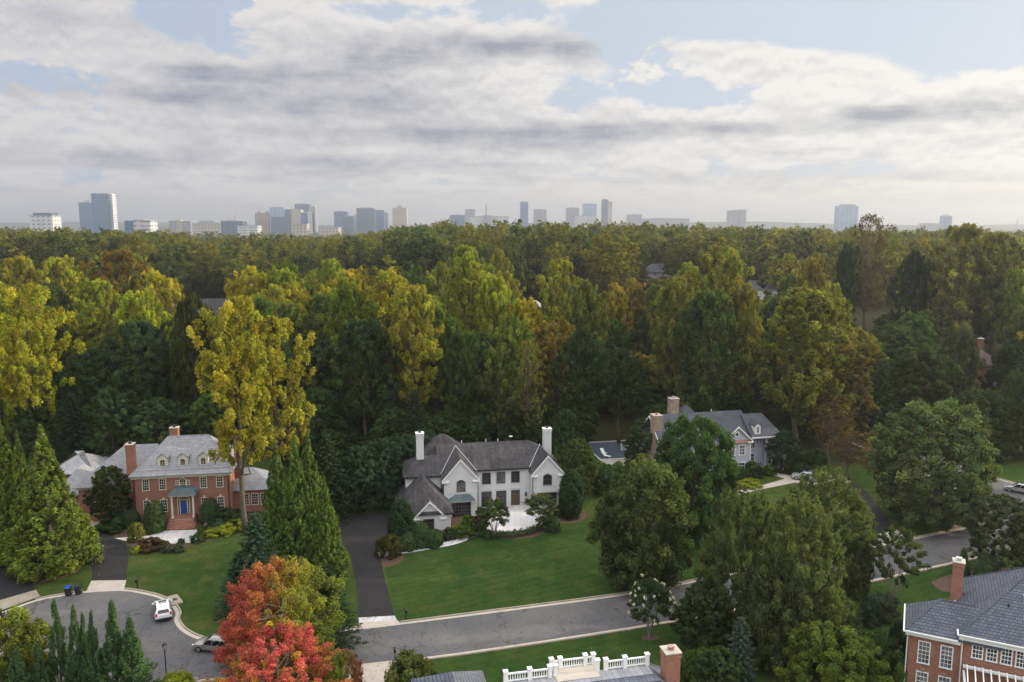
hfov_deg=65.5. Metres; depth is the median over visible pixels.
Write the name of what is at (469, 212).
office tower
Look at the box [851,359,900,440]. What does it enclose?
spruce tree
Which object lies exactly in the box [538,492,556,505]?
window
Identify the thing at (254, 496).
window
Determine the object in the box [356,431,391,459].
broadleaf tree
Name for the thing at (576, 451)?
broadleaf tree
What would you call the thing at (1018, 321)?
broadleaf tree
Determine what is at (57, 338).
broadleaf tree
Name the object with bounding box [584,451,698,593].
birch tree
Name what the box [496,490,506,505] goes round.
window
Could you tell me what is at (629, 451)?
broadleaf tree
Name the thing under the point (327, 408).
broadleaf tree
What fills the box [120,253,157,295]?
poplar tree
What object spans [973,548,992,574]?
cone topiary
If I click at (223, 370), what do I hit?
poplar tree
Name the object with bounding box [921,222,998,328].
poplar tree
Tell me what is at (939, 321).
broadleaf tree
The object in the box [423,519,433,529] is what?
window
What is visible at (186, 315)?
broadleaf tree
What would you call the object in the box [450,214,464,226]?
office tower
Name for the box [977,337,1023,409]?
broadleaf tree
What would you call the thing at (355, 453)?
broadleaf tree
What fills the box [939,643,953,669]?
window
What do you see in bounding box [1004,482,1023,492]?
parked car
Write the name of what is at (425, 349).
poplar tree
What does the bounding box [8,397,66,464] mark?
broadleaf tree
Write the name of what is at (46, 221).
office tower
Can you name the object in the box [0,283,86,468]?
poplar tree
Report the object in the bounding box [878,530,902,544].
driveway apron
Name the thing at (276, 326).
poplar tree
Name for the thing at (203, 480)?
window
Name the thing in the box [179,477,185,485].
window
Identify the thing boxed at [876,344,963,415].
broadleaf tree
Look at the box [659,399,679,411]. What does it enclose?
broadleaf tree
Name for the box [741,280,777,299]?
wood house
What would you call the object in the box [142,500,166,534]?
clipped ball shrub
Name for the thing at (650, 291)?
broadleaf tree
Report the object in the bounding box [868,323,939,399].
broadleaf tree
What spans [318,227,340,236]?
office tower
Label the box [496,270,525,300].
poplar tree
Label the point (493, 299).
poplar tree
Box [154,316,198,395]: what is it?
broadleaf tree
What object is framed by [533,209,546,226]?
office tower
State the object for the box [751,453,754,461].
window
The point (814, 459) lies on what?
shrub
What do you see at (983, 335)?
broadleaf tree
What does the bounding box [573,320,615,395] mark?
broadleaf tree
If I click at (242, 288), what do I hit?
poplar tree
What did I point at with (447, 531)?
shrub
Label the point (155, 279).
poplar tree
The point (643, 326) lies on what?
broadleaf tree
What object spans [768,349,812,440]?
spruce tree
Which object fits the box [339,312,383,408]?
broadleaf tree
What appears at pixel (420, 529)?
clipped ball shrub
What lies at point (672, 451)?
broadleaf tree
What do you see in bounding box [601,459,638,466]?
pool terrace
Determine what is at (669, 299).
poplar tree
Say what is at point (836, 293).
poplar tree
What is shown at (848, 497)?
willow oak tree
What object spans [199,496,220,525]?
clipped ball shrub
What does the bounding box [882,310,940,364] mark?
broadleaf tree
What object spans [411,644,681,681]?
house
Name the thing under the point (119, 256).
poplar tree
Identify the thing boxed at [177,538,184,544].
shrub
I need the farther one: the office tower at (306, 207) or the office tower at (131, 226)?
the office tower at (306, 207)
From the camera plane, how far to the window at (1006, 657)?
71.38 m
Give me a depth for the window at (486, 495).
127.19 m
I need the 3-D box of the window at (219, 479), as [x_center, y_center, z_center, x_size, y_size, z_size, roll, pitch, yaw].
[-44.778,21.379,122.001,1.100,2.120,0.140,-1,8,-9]
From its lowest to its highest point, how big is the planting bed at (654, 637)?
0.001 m
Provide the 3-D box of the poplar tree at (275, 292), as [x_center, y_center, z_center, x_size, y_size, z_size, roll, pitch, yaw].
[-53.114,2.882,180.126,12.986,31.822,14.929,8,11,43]
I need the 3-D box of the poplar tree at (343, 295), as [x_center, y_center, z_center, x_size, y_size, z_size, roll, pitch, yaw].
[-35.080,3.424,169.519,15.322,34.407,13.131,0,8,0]
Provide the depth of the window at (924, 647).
74.59 m
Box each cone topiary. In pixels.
[960,547,970,576]
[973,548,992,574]
[989,548,997,571]
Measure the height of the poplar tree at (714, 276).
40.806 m
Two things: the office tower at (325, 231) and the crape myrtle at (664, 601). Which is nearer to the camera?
the crape myrtle at (664, 601)
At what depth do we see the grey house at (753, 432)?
147.41 m
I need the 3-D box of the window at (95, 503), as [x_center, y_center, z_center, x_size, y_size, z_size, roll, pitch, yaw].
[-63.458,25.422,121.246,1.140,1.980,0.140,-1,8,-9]
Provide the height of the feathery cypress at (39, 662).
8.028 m
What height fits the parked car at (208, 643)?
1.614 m
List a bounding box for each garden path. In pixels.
[379,533,478,556]
[738,473,849,494]
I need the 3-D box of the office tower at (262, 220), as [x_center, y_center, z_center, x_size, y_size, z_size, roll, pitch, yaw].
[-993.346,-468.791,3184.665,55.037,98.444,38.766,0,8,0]
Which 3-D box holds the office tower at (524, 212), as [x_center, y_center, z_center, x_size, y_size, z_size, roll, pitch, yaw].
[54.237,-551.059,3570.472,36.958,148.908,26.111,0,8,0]
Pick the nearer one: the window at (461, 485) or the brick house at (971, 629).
the brick house at (971, 629)
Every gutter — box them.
[3,444,966,638]
[194,556,977,681]
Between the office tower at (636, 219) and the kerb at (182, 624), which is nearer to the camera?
the kerb at (182, 624)
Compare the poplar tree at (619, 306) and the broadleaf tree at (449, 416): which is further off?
the poplar tree at (619, 306)
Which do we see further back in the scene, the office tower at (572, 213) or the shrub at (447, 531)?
the office tower at (572, 213)
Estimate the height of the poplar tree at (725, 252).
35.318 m
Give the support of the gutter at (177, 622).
on the road
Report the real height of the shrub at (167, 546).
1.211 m
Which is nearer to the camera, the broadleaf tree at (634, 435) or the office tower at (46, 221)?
the broadleaf tree at (634, 435)
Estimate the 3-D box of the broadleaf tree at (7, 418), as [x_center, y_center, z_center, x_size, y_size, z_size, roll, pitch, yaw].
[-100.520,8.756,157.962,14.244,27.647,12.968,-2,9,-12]
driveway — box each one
[0,556,35,599]
[86,530,127,580]
[337,512,393,617]
[834,477,895,532]
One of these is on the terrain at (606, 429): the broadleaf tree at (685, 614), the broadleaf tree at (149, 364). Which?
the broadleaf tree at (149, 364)
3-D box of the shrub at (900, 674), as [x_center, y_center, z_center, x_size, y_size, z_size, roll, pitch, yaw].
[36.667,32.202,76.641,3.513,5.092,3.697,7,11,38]
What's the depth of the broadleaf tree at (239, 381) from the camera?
165.04 m
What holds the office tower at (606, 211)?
on the terrain at (606, 429)
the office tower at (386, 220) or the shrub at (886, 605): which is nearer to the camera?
the shrub at (886, 605)
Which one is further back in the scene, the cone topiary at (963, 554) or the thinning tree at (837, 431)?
the thinning tree at (837, 431)
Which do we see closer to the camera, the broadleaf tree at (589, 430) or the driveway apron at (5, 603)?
the driveway apron at (5, 603)
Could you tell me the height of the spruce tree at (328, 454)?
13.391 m
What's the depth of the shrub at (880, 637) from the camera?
79.34 m
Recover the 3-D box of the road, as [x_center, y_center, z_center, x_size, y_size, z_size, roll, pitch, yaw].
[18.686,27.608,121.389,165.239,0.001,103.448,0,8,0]
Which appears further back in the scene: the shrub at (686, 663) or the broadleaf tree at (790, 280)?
the broadleaf tree at (790, 280)
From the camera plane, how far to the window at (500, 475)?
127.13 m
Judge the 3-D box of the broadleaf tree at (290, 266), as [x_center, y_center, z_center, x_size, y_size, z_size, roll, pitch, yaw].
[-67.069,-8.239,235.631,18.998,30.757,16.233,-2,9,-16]
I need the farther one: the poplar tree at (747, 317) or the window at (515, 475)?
the poplar tree at (747, 317)
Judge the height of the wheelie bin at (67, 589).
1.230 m
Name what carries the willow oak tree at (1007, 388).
on the terrain at (606, 429)
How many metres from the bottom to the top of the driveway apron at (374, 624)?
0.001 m
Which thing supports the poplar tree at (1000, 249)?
on the terrain at (606, 429)
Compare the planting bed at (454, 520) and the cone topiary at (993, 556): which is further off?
the planting bed at (454, 520)
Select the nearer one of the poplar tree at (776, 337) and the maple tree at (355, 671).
the maple tree at (355, 671)
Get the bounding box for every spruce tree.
[50,393,103,462]
[211,551,266,617]
[213,511,290,623]
[307,563,368,656]
[312,434,365,523]
[399,389,427,460]
[718,615,757,681]
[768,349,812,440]
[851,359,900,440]
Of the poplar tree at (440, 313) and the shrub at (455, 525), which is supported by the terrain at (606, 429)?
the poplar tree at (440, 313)
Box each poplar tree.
[0,262,9,284]
[0,281,31,418]
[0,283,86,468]
[1,254,48,291]
[3,284,29,310]
[18,295,56,392]
[28,282,61,335]
[37,254,84,312]
[69,277,120,341]
[79,248,158,332]
[97,308,134,388]
[112,287,172,420]
[115,272,161,367]
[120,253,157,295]
[129,269,184,316]
[158,311,173,334]
[186,294,289,533]
[209,316,249,424]
[223,265,270,326]
[224,295,295,447]
[237,283,302,404]
[237,315,316,494]
[260,264,300,302]
[272,281,313,315]
[272,300,322,379]
[296,311,343,392]
[301,270,325,296]
[305,257,345,295]
[313,270,353,399]
[314,276,376,412]
[338,269,362,385]
[347,266,373,290]
[357,266,422,426]
[376,313,408,396]
[381,283,445,410]
[401,264,432,385]
[412,273,455,316]
[413,295,458,413]
[425,315,484,421]
[431,261,449,306]
[434,253,497,401]
[441,270,488,318]
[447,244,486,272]
[473,274,515,375]
[476,342,526,440]
[477,261,499,292]
[487,248,514,296]
[494,312,537,433]
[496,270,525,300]
[504,297,550,407]
[528,258,578,402]
[529,315,586,409]
[547,326,611,448]
[548,281,583,387]
[555,278,610,419]
[595,347,649,443]
[602,282,633,352]
[616,277,651,350]
[623,351,666,415]
[644,275,712,396]
[649,275,711,375]
[665,283,743,411]
[672,245,756,410]
[675,262,696,278]
[702,274,713,290]
[708,244,749,298]
[726,279,769,413]
[743,284,859,456]
[774,298,808,348]
[794,254,830,290]
[797,313,850,434]
[807,280,852,378]
[814,287,849,323]
[831,240,861,313]
[833,326,892,416]
[855,333,884,413]
[886,247,937,320]
[903,320,934,338]
[908,257,955,317]
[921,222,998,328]
[955,264,998,336]
[959,230,1023,354]
[988,265,1023,372]
[989,247,1023,335]
[1016,330,1023,352]
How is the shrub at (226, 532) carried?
on the planting bed at (122, 534)
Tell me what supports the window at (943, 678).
in the brick house at (971, 629)
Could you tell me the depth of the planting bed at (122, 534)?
116.21 m
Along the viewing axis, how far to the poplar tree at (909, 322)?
219.92 m
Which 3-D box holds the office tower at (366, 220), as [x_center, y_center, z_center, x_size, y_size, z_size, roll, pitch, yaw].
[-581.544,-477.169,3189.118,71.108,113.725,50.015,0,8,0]
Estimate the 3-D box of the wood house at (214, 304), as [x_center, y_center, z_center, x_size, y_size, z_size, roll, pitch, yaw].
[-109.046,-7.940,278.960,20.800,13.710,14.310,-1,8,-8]
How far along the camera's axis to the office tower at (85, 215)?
2766.02 m
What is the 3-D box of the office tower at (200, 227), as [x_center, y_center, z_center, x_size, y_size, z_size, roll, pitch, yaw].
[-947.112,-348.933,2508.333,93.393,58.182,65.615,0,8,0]
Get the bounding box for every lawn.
[127,526,357,635]
[384,511,706,620]
[423,612,771,681]
[850,552,1022,635]
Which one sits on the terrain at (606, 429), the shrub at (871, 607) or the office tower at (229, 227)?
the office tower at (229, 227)
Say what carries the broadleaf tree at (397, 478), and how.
on the terrain at (606, 429)
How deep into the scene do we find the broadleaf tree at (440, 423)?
148.76 m
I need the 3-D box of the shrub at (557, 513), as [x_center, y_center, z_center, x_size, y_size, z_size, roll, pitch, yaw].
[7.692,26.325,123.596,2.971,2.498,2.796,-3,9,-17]
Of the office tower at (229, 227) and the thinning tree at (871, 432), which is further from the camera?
the office tower at (229, 227)
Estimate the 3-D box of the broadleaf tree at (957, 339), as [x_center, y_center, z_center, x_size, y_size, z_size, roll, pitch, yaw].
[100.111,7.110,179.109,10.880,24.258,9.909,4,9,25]
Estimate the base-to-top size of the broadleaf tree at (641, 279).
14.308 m
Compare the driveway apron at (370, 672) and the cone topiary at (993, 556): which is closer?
the driveway apron at (370, 672)
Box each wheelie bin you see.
[64,585,72,595]
[74,583,82,594]
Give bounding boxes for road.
[0,446,1023,681]
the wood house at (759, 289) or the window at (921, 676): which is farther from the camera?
the wood house at (759, 289)
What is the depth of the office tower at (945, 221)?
3562.10 m
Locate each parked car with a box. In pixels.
[152,598,172,620]
[192,632,229,652]
[791,469,816,480]
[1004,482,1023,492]
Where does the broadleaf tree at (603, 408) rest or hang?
on the terrain at (606, 429)
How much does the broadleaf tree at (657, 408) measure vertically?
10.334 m
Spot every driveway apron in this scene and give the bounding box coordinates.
[0,590,39,609]
[86,580,125,591]
[346,661,391,681]
[358,620,400,627]
[359,616,396,622]
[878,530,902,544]
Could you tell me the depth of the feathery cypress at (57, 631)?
72.79 m
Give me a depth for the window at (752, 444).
147.61 m
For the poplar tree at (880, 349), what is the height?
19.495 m
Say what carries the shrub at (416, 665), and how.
on the lawn at (540, 654)
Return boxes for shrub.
[94,512,125,534]
[121,508,141,528]
[126,522,144,542]
[126,537,135,543]
[129,545,141,554]
[136,537,168,553]
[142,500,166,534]
[159,544,174,553]
[160,669,194,681]
[174,543,186,553]
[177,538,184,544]
[189,532,207,543]
[196,525,206,532]
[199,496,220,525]
[203,523,236,537]
[204,518,226,533]
[212,506,231,522]
[223,508,248,526]
[224,518,241,531]
[373,533,404,560]
[384,646,433,681]
[399,530,417,551]
[411,520,430,549]
[416,662,438,677]
[426,538,438,548]
[428,528,443,547]
[442,527,455,540]
[451,522,460,533]
[455,525,475,539]
[460,514,475,527]
[471,515,481,530]
[472,524,486,537]
[483,529,492,539]
[544,515,561,533]
[553,504,569,518]
[592,460,624,495]
[680,645,718,681]
[733,466,749,483]
[737,477,763,489]
[745,460,764,478]
[763,465,777,475]
[787,462,809,473]
[800,448,829,471]
[851,627,900,675]
[856,595,883,629]
[873,590,900,623]
[876,650,907,681]
[887,618,907,660]
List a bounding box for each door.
[177,496,190,513]
[511,490,519,504]
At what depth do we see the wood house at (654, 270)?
399.55 m
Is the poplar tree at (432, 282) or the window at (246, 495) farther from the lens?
the poplar tree at (432, 282)
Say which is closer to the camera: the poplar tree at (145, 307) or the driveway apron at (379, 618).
the driveway apron at (379, 618)
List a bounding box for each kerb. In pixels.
[35,441,962,638]
[193,554,996,681]
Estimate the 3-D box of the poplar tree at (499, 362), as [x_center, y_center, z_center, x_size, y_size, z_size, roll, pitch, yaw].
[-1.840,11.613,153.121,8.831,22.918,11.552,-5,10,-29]
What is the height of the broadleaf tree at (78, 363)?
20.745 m
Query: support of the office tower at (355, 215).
on the terrain at (606, 429)
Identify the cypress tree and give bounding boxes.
[0,419,40,568]
[0,424,104,584]
[3,431,46,564]
[258,442,303,575]
[270,436,329,588]
[290,430,339,564]
[307,476,350,585]
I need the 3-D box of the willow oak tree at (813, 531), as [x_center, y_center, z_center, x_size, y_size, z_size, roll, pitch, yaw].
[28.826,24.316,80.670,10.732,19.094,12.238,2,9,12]
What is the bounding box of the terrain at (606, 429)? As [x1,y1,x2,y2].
[0,221,1023,681]
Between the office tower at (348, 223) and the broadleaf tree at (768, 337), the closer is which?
the broadleaf tree at (768, 337)
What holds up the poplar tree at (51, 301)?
on the terrain at (606, 429)
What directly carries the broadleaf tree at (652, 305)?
on the terrain at (606, 429)
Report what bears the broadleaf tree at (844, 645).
on the terrain at (606, 429)
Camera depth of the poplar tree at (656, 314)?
183.50 m
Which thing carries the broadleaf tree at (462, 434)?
on the terrain at (606, 429)
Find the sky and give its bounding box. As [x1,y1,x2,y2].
[0,0,1023,225]
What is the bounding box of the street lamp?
[161,642,166,672]
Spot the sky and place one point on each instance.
(904, 112)
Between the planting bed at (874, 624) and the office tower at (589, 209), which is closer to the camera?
the planting bed at (874, 624)
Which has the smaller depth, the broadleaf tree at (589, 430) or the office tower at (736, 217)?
the broadleaf tree at (589, 430)
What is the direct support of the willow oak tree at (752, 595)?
on the lawn at (540, 654)
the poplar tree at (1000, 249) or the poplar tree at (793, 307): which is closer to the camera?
the poplar tree at (793, 307)
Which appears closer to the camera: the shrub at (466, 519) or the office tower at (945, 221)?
the shrub at (466, 519)
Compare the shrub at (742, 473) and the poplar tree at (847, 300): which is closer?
the shrub at (742, 473)
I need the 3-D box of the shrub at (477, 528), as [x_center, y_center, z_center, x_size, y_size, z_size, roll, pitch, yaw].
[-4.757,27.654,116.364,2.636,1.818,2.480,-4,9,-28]
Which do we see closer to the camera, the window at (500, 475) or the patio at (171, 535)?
the patio at (171, 535)
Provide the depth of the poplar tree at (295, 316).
171.89 m
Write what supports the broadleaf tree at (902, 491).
on the terrain at (606, 429)
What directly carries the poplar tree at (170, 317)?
on the terrain at (606, 429)
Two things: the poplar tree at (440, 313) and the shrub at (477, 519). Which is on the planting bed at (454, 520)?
the shrub at (477, 519)
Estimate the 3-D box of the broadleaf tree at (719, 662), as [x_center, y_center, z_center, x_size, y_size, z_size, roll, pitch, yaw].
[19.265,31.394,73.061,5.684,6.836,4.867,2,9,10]
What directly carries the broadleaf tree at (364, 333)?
on the terrain at (606, 429)
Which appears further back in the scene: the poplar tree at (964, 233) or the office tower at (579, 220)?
the office tower at (579, 220)
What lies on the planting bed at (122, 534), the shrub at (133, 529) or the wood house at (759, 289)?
the shrub at (133, 529)
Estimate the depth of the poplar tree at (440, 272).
225.13 m
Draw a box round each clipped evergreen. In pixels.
[386,497,414,544]
[557,468,584,520]
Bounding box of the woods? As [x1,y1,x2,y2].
[0,219,1023,333]
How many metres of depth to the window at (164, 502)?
121.22 m
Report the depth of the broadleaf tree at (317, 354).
164.50 m
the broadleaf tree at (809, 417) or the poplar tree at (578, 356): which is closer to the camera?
the poplar tree at (578, 356)
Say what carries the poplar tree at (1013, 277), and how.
on the terrain at (606, 429)
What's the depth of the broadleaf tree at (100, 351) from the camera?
179.74 m
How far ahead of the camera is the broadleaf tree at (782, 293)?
220.39 m
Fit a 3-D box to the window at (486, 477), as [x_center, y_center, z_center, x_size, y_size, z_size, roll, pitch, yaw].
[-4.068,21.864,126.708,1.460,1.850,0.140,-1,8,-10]
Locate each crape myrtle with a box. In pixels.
[475,496,510,537]
[522,492,558,529]
[627,574,676,637]
[861,524,931,602]
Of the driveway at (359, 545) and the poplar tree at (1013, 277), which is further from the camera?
the poplar tree at (1013, 277)
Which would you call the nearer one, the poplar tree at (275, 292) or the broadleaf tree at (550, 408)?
the broadleaf tree at (550, 408)
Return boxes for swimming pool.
[589,440,641,460]
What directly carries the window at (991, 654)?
in the brick house at (971, 629)
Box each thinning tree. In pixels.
[512,338,547,429]
[807,393,859,468]
[823,428,871,479]
[848,213,897,327]
[853,429,892,492]
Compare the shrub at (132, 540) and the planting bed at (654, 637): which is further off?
the shrub at (132, 540)
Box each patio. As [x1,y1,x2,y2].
[116,530,196,543]
[487,508,541,532]
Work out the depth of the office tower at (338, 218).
3261.72 m
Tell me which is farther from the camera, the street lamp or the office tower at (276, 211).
the office tower at (276, 211)
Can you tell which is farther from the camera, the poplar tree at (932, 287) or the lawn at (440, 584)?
the poplar tree at (932, 287)
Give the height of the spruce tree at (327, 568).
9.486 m
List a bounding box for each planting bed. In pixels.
[32,560,83,582]
[104,515,249,553]
[381,555,403,566]
[406,516,478,547]
[496,526,545,538]
[556,510,586,523]
[642,635,659,639]
[743,469,811,484]
[867,613,891,625]
[931,567,1018,591]
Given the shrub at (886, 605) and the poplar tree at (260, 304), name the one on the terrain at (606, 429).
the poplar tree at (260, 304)
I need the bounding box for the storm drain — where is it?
[166,594,182,605]
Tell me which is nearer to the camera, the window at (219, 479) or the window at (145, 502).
the window at (145, 502)
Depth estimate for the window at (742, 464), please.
142.93 m
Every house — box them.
[46,425,272,529]
[170,298,228,315]
[393,426,563,529]
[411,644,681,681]
[640,264,674,282]
[642,396,785,470]
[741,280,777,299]
[903,556,1023,681]
[925,337,999,387]
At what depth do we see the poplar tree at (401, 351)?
178.98 m
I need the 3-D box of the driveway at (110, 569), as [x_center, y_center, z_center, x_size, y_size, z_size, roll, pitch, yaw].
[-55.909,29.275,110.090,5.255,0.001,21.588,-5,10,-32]
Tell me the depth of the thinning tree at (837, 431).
146.43 m
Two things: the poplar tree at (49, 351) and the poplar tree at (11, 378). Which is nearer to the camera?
the poplar tree at (11, 378)
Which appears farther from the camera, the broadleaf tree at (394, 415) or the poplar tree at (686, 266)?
the poplar tree at (686, 266)
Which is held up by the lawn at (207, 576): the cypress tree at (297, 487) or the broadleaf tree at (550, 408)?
the cypress tree at (297, 487)
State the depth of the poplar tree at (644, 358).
183.16 m
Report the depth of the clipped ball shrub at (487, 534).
114.52 m
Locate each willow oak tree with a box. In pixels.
[691,482,787,661]
[733,533,806,672]
[742,488,848,681]
[787,462,878,594]
[799,587,862,646]
[839,540,875,599]
[943,386,1023,461]
[985,367,1023,457]
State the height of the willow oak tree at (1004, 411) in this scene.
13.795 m
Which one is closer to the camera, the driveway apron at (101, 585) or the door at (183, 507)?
the driveway apron at (101, 585)
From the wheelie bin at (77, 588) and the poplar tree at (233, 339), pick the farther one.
the poplar tree at (233, 339)
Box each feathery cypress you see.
[1,647,32,681]
[28,642,56,681]
[47,597,73,681]
[62,603,90,681]
[75,612,98,681]
[80,609,112,681]
[94,599,137,681]
[108,614,163,681]
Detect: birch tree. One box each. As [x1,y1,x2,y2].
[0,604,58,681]
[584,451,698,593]
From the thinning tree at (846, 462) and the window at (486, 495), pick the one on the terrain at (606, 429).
the thinning tree at (846, 462)
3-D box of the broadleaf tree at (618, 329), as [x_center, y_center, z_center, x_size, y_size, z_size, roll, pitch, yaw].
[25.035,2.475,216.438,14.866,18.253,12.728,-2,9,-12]
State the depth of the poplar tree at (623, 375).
161.46 m
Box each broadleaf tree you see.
[0,321,44,450]
[0,367,56,428]
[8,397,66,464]
[12,316,64,382]
[47,285,79,333]
[48,311,99,392]
[49,345,130,439]
[73,341,121,403]
[75,385,141,456]
[82,465,132,519]
[88,283,131,331]
[98,317,187,430]
[120,396,196,444]
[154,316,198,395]
[155,337,198,424]
[168,292,218,422]
[182,392,233,445]
[223,349,261,429]
[270,261,310,291]
[271,414,316,467]
[276,331,341,427]
[293,387,352,451]
[303,289,348,393]
[310,414,333,458]
[312,430,358,460]
[327,315,406,444]
[328,462,366,512]
[336,425,369,449]
[337,445,384,510]
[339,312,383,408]
[340,413,369,445]
[349,413,379,444]
[351,465,391,510]
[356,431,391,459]
[361,437,402,505]
[369,406,408,442]
[373,470,404,508]
[380,433,424,477]
[392,237,453,277]
[407,427,436,457]
[412,414,460,441]
[436,408,466,439]
[441,328,511,420]
[456,423,473,442]
[459,414,495,442]
[482,398,516,441]
[489,404,526,440]
[494,293,515,309]
[497,246,526,301]
[505,418,517,440]
[514,406,546,444]
[524,424,553,452]
[541,402,565,440]
[549,408,581,467]
[551,408,584,448]
[553,438,598,495]
[565,402,599,443]
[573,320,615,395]
[577,359,632,413]
[586,461,611,490]
[593,271,653,299]
[605,316,634,351]
[621,417,652,461]
[624,447,639,462]
[628,307,667,395]
[635,379,694,412]
[639,284,663,337]
[639,403,666,439]
[642,411,740,542]
[649,301,663,352]
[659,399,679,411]
[666,581,736,653]
[690,342,739,407]
[691,645,752,681]
[710,393,763,413]
[730,345,785,408]
[734,328,779,389]
[756,227,832,300]
[758,297,780,371]
[762,429,804,472]
[774,620,893,681]
[775,272,812,297]
[775,286,800,299]
[785,328,841,420]
[790,344,880,447]
[847,312,857,327]
[865,397,1002,531]
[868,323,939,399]
[870,312,896,334]
[873,381,930,415]
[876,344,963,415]
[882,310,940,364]
[929,314,959,343]
[932,322,986,409]
[958,306,1004,346]
[960,493,1023,570]
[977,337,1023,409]
[998,309,1023,367]
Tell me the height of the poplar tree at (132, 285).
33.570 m
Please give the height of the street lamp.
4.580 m
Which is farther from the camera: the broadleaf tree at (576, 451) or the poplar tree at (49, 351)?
the poplar tree at (49, 351)
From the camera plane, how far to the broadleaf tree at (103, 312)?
235.41 m
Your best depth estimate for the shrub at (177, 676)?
77.32 m
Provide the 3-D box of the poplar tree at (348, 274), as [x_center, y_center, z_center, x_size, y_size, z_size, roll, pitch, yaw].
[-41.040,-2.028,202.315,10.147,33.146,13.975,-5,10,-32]
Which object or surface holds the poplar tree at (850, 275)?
on the terrain at (606, 429)
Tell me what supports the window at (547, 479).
in the white house at (446, 477)
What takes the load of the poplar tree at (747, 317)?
on the terrain at (606, 429)
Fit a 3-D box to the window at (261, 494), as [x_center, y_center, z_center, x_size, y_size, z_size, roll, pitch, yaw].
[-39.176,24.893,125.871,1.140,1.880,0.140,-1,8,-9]
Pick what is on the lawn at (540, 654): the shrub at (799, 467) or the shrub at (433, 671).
the shrub at (433, 671)
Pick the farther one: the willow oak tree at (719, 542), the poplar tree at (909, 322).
the poplar tree at (909, 322)
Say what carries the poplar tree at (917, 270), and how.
on the terrain at (606, 429)
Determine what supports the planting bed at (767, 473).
on the terrain at (606, 429)
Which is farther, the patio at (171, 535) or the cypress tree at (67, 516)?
the patio at (171, 535)
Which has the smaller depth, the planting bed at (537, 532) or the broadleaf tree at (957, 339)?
the planting bed at (537, 532)
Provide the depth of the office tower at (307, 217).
2767.81 m
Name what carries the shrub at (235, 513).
on the planting bed at (122, 534)
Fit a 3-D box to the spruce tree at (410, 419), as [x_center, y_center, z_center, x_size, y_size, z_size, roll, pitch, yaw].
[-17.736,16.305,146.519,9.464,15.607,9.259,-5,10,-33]
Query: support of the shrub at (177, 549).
on the lawn at (207, 576)
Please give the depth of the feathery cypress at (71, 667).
72.28 m
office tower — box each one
[29,213,61,231]
[78,200,93,232]
[91,193,117,232]
[124,219,157,233]
[169,220,195,236]
[192,221,220,236]
[221,220,246,234]
[237,226,261,236]
[255,211,269,234]
[269,207,286,232]
[270,216,284,234]
[284,209,303,234]
[292,224,309,235]
[294,203,317,231]
[301,212,314,235]
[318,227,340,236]
[334,211,348,234]
[343,215,354,233]
[353,214,356,234]
[356,207,376,233]
[376,210,384,232]
[385,212,388,230]
[392,205,407,228]
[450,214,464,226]
[465,209,474,224]
[469,215,508,228]
[520,201,527,226]
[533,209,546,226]
[565,207,578,228]
[575,216,595,227]
[582,203,596,216]
[601,199,611,227]
[626,214,641,226]
[642,218,689,229]
[726,210,745,229]
[833,204,858,232]
[919,223,939,230]
[939,213,951,230]
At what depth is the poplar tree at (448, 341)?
155.93 m
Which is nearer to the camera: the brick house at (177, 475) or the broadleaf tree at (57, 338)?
the brick house at (177, 475)
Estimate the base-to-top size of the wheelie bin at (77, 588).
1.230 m
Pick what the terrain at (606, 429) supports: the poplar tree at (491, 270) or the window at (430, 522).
the poplar tree at (491, 270)
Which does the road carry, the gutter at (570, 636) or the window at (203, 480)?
the gutter at (570, 636)
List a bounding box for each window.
[92,501,99,514]
[142,479,149,490]
[143,498,149,507]
[159,478,166,489]
[160,497,167,511]
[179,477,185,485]
[199,476,207,487]
[216,476,223,487]
[217,494,224,507]
[245,493,249,504]
[251,493,258,504]
[260,493,265,504]
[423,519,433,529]
[452,502,470,516]
[456,480,465,491]
[482,473,490,483]
[482,491,491,506]
[496,472,504,483]
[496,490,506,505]
[511,471,519,482]
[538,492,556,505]
[543,474,551,484]
[735,462,744,468]
[739,445,745,455]
[751,439,755,448]
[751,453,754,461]
[915,668,928,681]
[916,638,930,665]
[938,673,950,681]
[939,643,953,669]
[971,645,983,659]
[985,648,997,663]
[999,649,1012,666]
[1014,651,1023,668]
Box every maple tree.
[202,620,355,681]
[211,554,348,681]
[322,647,364,681]
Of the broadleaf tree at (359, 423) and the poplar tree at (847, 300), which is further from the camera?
the poplar tree at (847, 300)
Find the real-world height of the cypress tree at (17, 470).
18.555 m
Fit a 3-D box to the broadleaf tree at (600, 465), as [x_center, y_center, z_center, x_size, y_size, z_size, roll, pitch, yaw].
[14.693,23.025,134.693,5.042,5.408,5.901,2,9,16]
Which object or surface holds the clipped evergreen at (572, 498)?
on the planting bed at (583, 514)
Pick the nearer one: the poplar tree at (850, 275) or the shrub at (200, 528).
the shrub at (200, 528)
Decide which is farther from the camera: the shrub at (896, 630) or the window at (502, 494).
the window at (502, 494)
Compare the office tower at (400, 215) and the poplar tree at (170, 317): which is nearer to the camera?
the poplar tree at (170, 317)
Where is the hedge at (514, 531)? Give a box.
[479,521,544,536]
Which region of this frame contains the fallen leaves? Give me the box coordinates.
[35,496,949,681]
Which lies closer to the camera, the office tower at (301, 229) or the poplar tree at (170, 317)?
the poplar tree at (170, 317)
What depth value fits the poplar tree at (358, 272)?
220.67 m

